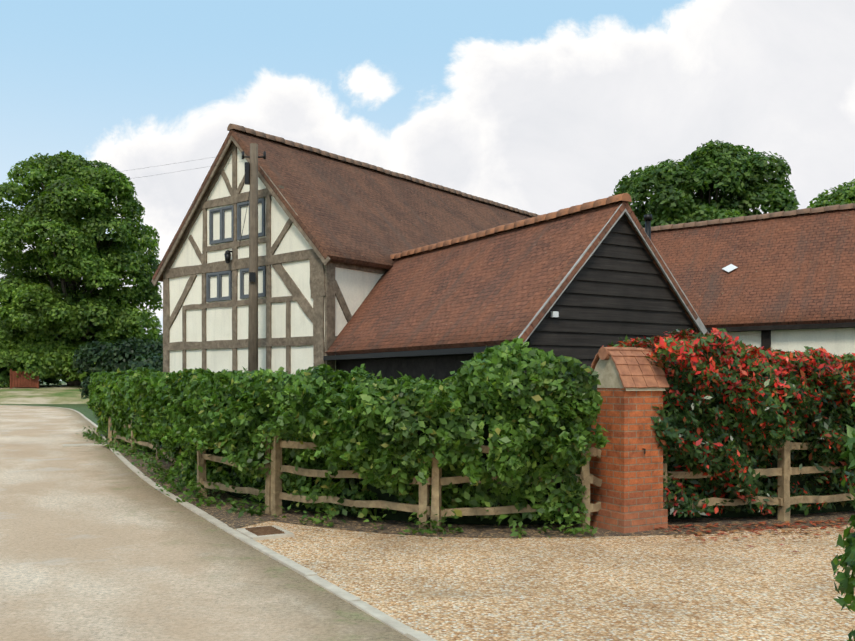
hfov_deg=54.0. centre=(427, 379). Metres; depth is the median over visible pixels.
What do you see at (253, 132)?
house ridge
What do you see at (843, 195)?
tree
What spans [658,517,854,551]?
fallen leaves
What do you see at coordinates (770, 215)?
ridge
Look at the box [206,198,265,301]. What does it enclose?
house window frames
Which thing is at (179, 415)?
hedge
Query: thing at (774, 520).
bed
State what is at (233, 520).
bed
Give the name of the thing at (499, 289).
barn roof
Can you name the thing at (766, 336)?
frame
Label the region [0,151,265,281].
overhead cable
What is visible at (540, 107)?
sky
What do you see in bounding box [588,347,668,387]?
pillar cap tiles
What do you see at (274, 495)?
fence
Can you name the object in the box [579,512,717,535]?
bed
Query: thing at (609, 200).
barn ridge
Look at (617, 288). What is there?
barn boards
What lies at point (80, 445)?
slab
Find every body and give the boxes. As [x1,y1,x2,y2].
[336,339,527,380]
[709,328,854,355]
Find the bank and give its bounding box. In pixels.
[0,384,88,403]
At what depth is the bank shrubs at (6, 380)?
62.33 m
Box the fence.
[108,417,854,531]
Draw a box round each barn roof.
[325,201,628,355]
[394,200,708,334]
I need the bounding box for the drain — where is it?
[236,525,294,540]
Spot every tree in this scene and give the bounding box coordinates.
[0,150,162,385]
[612,139,799,227]
[807,179,854,207]
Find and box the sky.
[0,0,854,380]
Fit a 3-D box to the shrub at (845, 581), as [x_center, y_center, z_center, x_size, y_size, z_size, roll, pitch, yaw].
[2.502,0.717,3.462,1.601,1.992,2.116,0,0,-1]
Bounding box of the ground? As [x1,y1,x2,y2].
[0,381,155,482]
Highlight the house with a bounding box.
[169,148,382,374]
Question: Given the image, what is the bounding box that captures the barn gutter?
[323,346,498,359]
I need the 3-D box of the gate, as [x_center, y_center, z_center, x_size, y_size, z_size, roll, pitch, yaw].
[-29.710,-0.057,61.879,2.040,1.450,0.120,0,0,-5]
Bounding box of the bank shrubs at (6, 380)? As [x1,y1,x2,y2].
[0,362,57,387]
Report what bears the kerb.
on the road
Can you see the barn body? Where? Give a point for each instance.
(439, 367)
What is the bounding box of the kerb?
[5,405,436,640]
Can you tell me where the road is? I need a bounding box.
[0,405,412,640]
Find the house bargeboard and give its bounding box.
[151,135,330,285]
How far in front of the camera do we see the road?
7.57 m
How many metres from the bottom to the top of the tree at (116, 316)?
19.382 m
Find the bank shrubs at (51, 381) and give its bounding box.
[0,338,105,384]
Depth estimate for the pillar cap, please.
9.45 m
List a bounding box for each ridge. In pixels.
[227,123,537,216]
[390,193,631,258]
[643,203,854,230]
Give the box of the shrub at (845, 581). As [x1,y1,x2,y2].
[831,391,854,640]
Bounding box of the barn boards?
[528,214,696,470]
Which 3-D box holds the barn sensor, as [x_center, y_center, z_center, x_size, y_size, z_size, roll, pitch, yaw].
[2.036,-1.047,13.430,0.110,0.090,0.060,0,0,-31]
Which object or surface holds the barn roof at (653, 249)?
on the barn body
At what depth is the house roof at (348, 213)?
22.26 m
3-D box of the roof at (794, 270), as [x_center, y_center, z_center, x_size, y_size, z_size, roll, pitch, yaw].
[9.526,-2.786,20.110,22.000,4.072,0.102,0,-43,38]
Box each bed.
[101,444,593,536]
[105,436,288,528]
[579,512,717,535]
[668,511,854,531]
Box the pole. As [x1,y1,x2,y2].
[248,143,257,371]
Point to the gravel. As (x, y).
(670, 587)
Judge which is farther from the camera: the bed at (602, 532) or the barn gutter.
the barn gutter
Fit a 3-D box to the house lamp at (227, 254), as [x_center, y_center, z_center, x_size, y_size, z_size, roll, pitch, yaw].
[-4.996,-3.092,21.132,0.160,0.330,0.231,0,0,58]
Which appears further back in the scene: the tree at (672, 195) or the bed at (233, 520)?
the tree at (672, 195)
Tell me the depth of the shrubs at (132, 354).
54.21 m
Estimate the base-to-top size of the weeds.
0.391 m
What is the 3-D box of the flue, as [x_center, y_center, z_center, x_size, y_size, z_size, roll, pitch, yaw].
[5.253,-2.917,20.001,0.200,2.020,0.190,0,0,-1]
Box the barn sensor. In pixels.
[551,311,558,316]
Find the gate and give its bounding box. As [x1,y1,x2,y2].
[10,369,38,388]
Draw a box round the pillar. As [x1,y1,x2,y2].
[590,388,667,532]
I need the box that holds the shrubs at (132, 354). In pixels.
[72,338,162,398]
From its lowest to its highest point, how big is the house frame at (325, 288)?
7.812 m
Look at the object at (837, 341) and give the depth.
19.21 m
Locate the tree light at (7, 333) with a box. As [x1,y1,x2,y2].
[0,308,64,386]
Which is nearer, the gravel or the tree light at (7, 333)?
the gravel
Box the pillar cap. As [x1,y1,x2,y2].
[594,355,665,390]
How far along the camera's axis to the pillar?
9.39 m
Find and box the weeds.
[77,426,596,539]
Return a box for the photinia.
[602,327,854,518]
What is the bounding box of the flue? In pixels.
[644,214,651,239]
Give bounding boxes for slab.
[62,443,111,446]
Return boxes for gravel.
[232,520,854,640]
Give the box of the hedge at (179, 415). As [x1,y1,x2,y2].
[86,335,609,525]
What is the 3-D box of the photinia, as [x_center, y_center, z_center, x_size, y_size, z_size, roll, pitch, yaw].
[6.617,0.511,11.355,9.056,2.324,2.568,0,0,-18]
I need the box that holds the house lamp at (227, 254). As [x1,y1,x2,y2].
[224,250,232,263]
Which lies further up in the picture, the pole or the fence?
the pole
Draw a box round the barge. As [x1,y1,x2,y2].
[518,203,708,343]
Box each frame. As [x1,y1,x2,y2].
[163,143,386,373]
[706,322,854,349]

